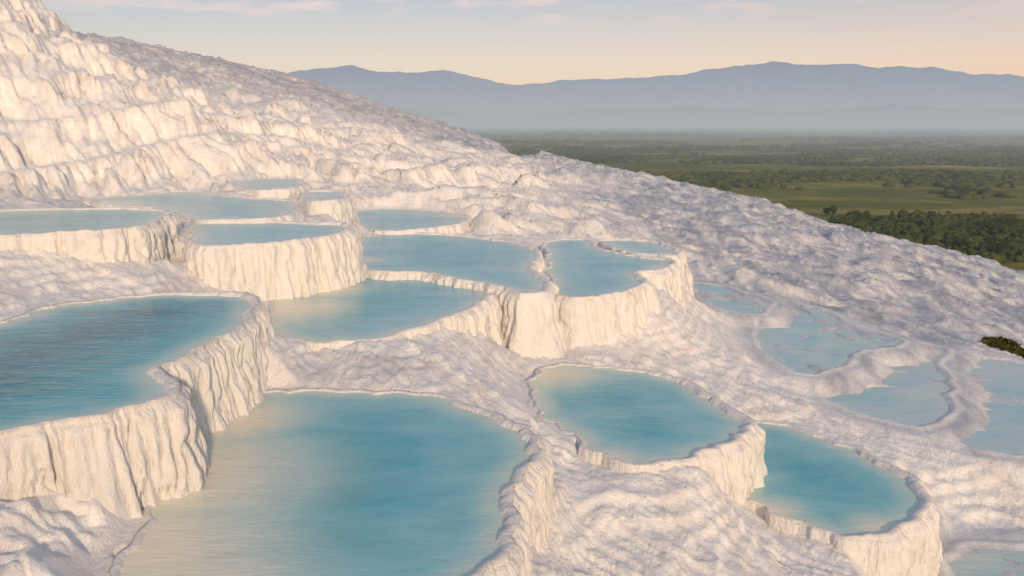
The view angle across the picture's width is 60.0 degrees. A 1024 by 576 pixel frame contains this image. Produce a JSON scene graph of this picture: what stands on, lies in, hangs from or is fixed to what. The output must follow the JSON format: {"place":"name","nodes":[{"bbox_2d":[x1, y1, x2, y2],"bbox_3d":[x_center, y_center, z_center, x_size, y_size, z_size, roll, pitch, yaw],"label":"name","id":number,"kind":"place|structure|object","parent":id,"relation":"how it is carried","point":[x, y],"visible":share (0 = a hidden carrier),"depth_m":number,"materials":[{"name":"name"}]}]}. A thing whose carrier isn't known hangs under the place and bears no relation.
{"place":"outdoors","nodes":[
{"label":"outdoors","id":0,"kind":"place"},
{"bbox_2d":[0,0,1023,575],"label":"hillside","id":1,"kind":"structure","parent":0,"point":[84,116],"depth_m":28.45,"materials":[{"name":"stone"}]},
{"bbox_2d":[0,207,180,264],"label":"travertine pool","id":2,"kind":"structure","parent":1,"relation":"on","point":[143,236],"depth_m":17.97,"materials":[{"name":"white stone"}]},
{"bbox_2d":[0,290,274,519],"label":"travertine pool","id":3,"kind":"structure","parent":1,"relation":"on","point":[123,407],"depth_m":10.47,"materials":[{"name":"teal liquid"}]},
{"bbox_2d":[80,190,305,223],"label":"travertine pool","id":4,"kind":"structure","parent":1,"relation":"on","point":[193,207],"depth_m":25.96,"materials":[{"name":"teal liquid"}]},
{"bbox_2d":[236,177,310,198],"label":"travertine pool","id":5,"kind":"structure","parent":1,"relation":"on","point":[276,187],"depth_m":31.15,"materials":[{"name":"teal liquid"}]},
{"bbox_2d":[180,221,367,300],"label":"travertine pool","id":6,"kind":"structure","parent":1,"relation":"on","point":[271,260],"depth_m":18.58,"materials":[{"name":"white stone"}]},
{"bbox_2d":[298,189,359,223],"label":"travertine pool","id":7,"kind":"structure","parent":1,"relation":"on","point":[339,205],"depth_m":26.98,"materials":[{"name":"white stone"}]},
{"bbox_2d":[109,388,557,575],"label":"travertine pool","id":8,"kind":"structure","parent":1,"relation":"on","point":[326,482],"depth_m":9.66,"materials":[{"name":"teal liquid"}]},
{"bbox_2d":[267,278,503,350],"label":"travertine pool","id":9,"kind":"structure","parent":1,"relation":"on","point":[367,309],"depth_m":17.14,"materials":[{"name":"teal liquid"}]},
{"bbox_2d":[357,208,471,234],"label":"travertine pool","id":10,"kind":"structure","parent":1,"relation":"on","point":[393,221],"depth_m":30.45,"materials":[{"name":"teal liquid"}]},
{"bbox_2d":[362,232,565,358],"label":"travertine pool","id":11,"kind":"structure","parent":1,"relation":"on","point":[515,281],"depth_m":20.61,"materials":[{"name":"teal liquid"}]},
{"bbox_2d":[539,239,685,348],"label":"travertine pool","id":12,"kind":"structure","parent":1,"relation":"on","point":[601,295],"depth_m":20.56,"materials":[{"name":"white stone"}]},
{"bbox_2d":[595,238,694,297],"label":"travertine pool","id":13,"kind":"structure","parent":1,"relation":"on","point":[648,247],"depth_m":25.68,"materials":[{"name":"white stone"}]},
{"bbox_2d":[525,363,767,504],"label":"travertine pool","id":14,"kind":"structure","parent":1,"relation":"on","point":[619,420],"depth_m":13.97,"materials":[{"name":"teal liquid"}]},
{"bbox_2d":[693,284,763,313],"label":"travertine pool","id":15,"kind":"structure","parent":1,"relation":"on","point":[742,307],"depth_m":26.70,"materials":[{"name":"teal liquid"}]},
{"bbox_2d":[757,305,897,373],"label":"travertine pool","id":16,"kind":"structure","parent":1,"relation":"on","point":[796,357],"depth_m":22.61,"materials":[{"name":"teal liquid"}]},
{"bbox_2d":[745,420,942,575],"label":"travertine pool","id":17,"kind":"structure","parent":1,"relation":"on","point":[871,514],"depth_m":12.96,"materials":[{"name":"teal liquid"}]},
{"bbox_2d":[827,348,949,425],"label":"travertine pool","id":18,"kind":"structure","parent":1,"relation":"on","point":[908,402],"depth_m":18.85,"materials":[{"name":"teal liquid"}]},
{"bbox_2d":[949,549,1023,575],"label":"travertine pool","id":19,"kind":"structure","parent":1,"relation":"on","point":[987,562],"depth_m":13.02,"materials":[{"name":"teal liquid"}]},
{"bbox_2d":[963,359,1023,454],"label":"travertine pool","id":20,"kind":"structure","parent":1,"relation":"on","point":[1004,432],"depth_m":18.39,"materials":[{"name":"teal liquid"}]},
{"bbox_2d":[977,335,1021,348],"bbox_3d":[13.624,1.519,24.959,1.318,0.378,0.863,0,11,0],"label":"shrub","id":21,"kind":"object","parent":1,"relation":"on","point":[1001,342],"visible":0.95,"depth_m":24.79,"materials":[{"name":"green plant"}]},
{"bbox_2d":[999,346,1023,358],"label":"shrub","id":22,"kind":"object","parent":1,"relation":"on","point":[1018,351],"visible":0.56,"depth_m":24.09,"materials":[{"name":"green plant"}]},
{"bbox_2d":[41,0,1023,84],"label":"sky","id":23,"kind":"structure","parent":0,"point":[513,42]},
{"bbox_2d":[288,61,1023,115],"bbox_3d":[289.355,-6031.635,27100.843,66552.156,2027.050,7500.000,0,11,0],"label":"mountain range","id":24,"kind":"structure","parent":0,"point":[779,86],"depth_m":27421.63,"materials":[{"name":"blue stone"}]},
{"bbox_2d":[402,104,1023,123],"bbox_3d":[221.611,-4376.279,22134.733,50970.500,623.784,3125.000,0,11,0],"label":"foothills","id":25,"kind":"structure","parent":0,"point":[895,114],"depth_m":22101.76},
{"bbox_2d":[448,124,1023,269],"bbox_3d":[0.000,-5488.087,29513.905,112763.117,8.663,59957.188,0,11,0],"label":"grassy plain","id":26,"kind":"structure","parent":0,"point":[875,198],"depth_m":2028.48,"materials":[{"name":"green plant"}]},
{"bbox_2d":[472,129,1023,151],"bbox_3d":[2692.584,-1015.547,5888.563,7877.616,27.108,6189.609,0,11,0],"label":"woodland","id":27,"kind":"object","parent":26,"relation":"on","point":[919,141],"visible":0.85,"depth_m":4732.81,"materials":[{"name":"green plant"}]},
{"bbox_2d":[510,144,1023,199],"bbox_3d":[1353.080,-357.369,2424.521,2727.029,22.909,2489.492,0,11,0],"label":"woodland","id":28,"kind":"object","parent":26,"relation":"on","point":[965,184],"visible":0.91,"depth_m":2055.05,"materials":[{"name":"green plant"}]},
{"bbox_2d":[823,207,828,215],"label":"tree","id":29,"kind":"object","parent":26,"relation":"on","point":[826,210],"visible":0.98,"depth_m":979.12,"materials":[{"name":"green plant"}]},
{"bbox_2d":[828,205,836,215],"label":"tree","id":30,"kind":"object","parent":26,"relation":"on","point":[833,209],"visible":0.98,"depth_m":967.84,"materials":[{"name":"green plant"}]},
{"bbox_2d":[837,217,847,224],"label":"tree","id":31,"kind":"object","parent":26,"relation":"on","point":[842,222],"visible":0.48,"depth_m":809.64,"materials":[{"name":"green plant"}]},
{"bbox_2d":[846,221,854,226],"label":"tree","id":32,"kind":"object","parent":26,"relation":"on","point":[850,224],"visible":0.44,"depth_m":797.33,"materials":[{"name":"green plant"}]},
{"bbox_2d":[846,211,858,217],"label":"tree","id":33,"kind":"object","parent":26,"relation":"on","point":[853,214],"visible":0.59,"depth_m":879.96,"materials":[{"name":"green plant"}]},
{"bbox_2d":[875,215,885,220],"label":"tree","id":34,"kind":"object","parent":26,"relation":"on","point":[880,217],"visible":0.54,"depth_m":848.98,"materials":[{"name":"green plant"}]},
{"bbox_2d":[878,225,890,233],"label":"tree","id":35,"kind":"object","parent":26,"relation":"on","point":[885,229],"visible":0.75,"depth_m":769.01,"materials":[{"name":"green plant"}]},
{"bbox_2d":[887,215,894,220],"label":"tree","id":36,"kind":"object","parent":26,"relation":"on","point":[890,217],"visible":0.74,"depth_m":862.23,"materials":[{"name":"green plant"}]},
{"bbox_2d":[898,229,911,235],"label":"tree","id":37,"kind":"object","parent":26,"relation":"on","point":[903,231],"visible":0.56,"depth_m":749.85,"materials":[{"name":"green plant"}]},
{"bbox_2d":[788,208,1023,264],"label":"woodland","id":38,"kind":"object","parent":26,"relation":"on","point":[949,225],"visible":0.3,"depth_m":786.80,"materials":[{"name":"green plant"}]},
{"bbox_2d":[902,215,914,222],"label":"tree","id":39,"kind":"object","parent":26,"relation":"on","point":[910,219],"visible":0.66,"depth_m":828.38,"materials":[{"name":"green plant"}]},
{"bbox_2d":[916,217,928,225],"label":"tree","id":40,"kind":"object","parent":26,"relation":"on","point":[922,221],"visible":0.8,"depth_m":813.62,"materials":[{"name":"green plant"}]},
{"bbox_2d":[924,232,934,240],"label":"tree","id":41,"kind":"object","parent":26,"relation":"on","point":[928,235],"visible":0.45,"depth_m":741.86,"materials":[{"name":"green plant"}]},
{"bbox_2d":[924,228,935,233],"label":"tree","id":42,"kind":"object","parent":26,"relation":"on","point":[929,231],"visible":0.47,"depth_m":754.74,"materials":[{"name":"green plant"}]},
{"bbox_2d":[924,214,937,226],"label":"tree","id":43,"kind":"object","parent":26,"relation":"on","point":[932,220],"visible":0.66,"depth_m":820.18,"materials":[{"name":"green plant"}]},
{"bbox_2d":[950,234,960,241],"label":"tree","id":44,"kind":"object","parent":26,"relation":"on","point":[952,238],"visible":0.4,"depth_m":714.92,"materials":[{"name":"green plant"}]},
{"bbox_2d":[952,236,972,246],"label":"tree","id":45,"kind":"object","parent":26,"relation":"on","point":[965,241],"visible":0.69,"depth_m":696.96,"materials":[{"name":"green plant"}]},
{"bbox_2d":[973,228,987,238],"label":"tree","id":46,"kind":"object","parent":26,"relation":"on","point":[983,234],"visible":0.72,"depth_m":734.13,"materials":[{"name":"green plant"}]},
{"bbox_2d":[979,218,994,234],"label":"tree","id":47,"kind":"object","parent":26,"relation":"on","point":[987,226],"visible":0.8,"depth_m":761.92,"materials":[{"name":"green plant"}]},
{"bbox_2d":[986,236,997,242],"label":"tree","id":48,"kind":"object","parent":26,"relation":"on","point":[994,238],"visible":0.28,"depth_m":713.62,"materials":[{"name":"green plant"}]},
{"bbox_2d":[989,240,1005,251],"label":"tree","id":49,"kind":"object","parent":26,"relation":"on","point":[995,246],"visible":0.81,"depth_m":671.34,"materials":[{"name":"green plant"}]},
{"bbox_2d":[995,225,1010,235],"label":"tree","id":50,"kind":"object","parent":26,"relation":"on","point":[1004,230],"visible":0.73,"depth_m":746.53,"materials":[{"name":"green plant"}]},
{"bbox_2d":[1001,241,1017,253],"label":"tree","id":51,"kind":"object","parent":26,"relation":"on","point":[1013,248],"visible":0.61,"depth_m":667.18,"materials":[{"name":"green plant"}]},
{"bbox_2d":[1005,249,1014,262],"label":"tree","id":52,"kind":"object","parent":26,"relation":"on","point":[1009,255],"visible":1,"depth_m":658.72,"materials":[{"name":"green plant"}]},
{"bbox_2d":[1010,232,1020,237],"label":"tree","id":53,"kind":"object","parent":26,"relation":"on","point":[1014,234],"visible":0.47,"depth_m":746.39,"materials":[{"name":"green plant"}]}
]}

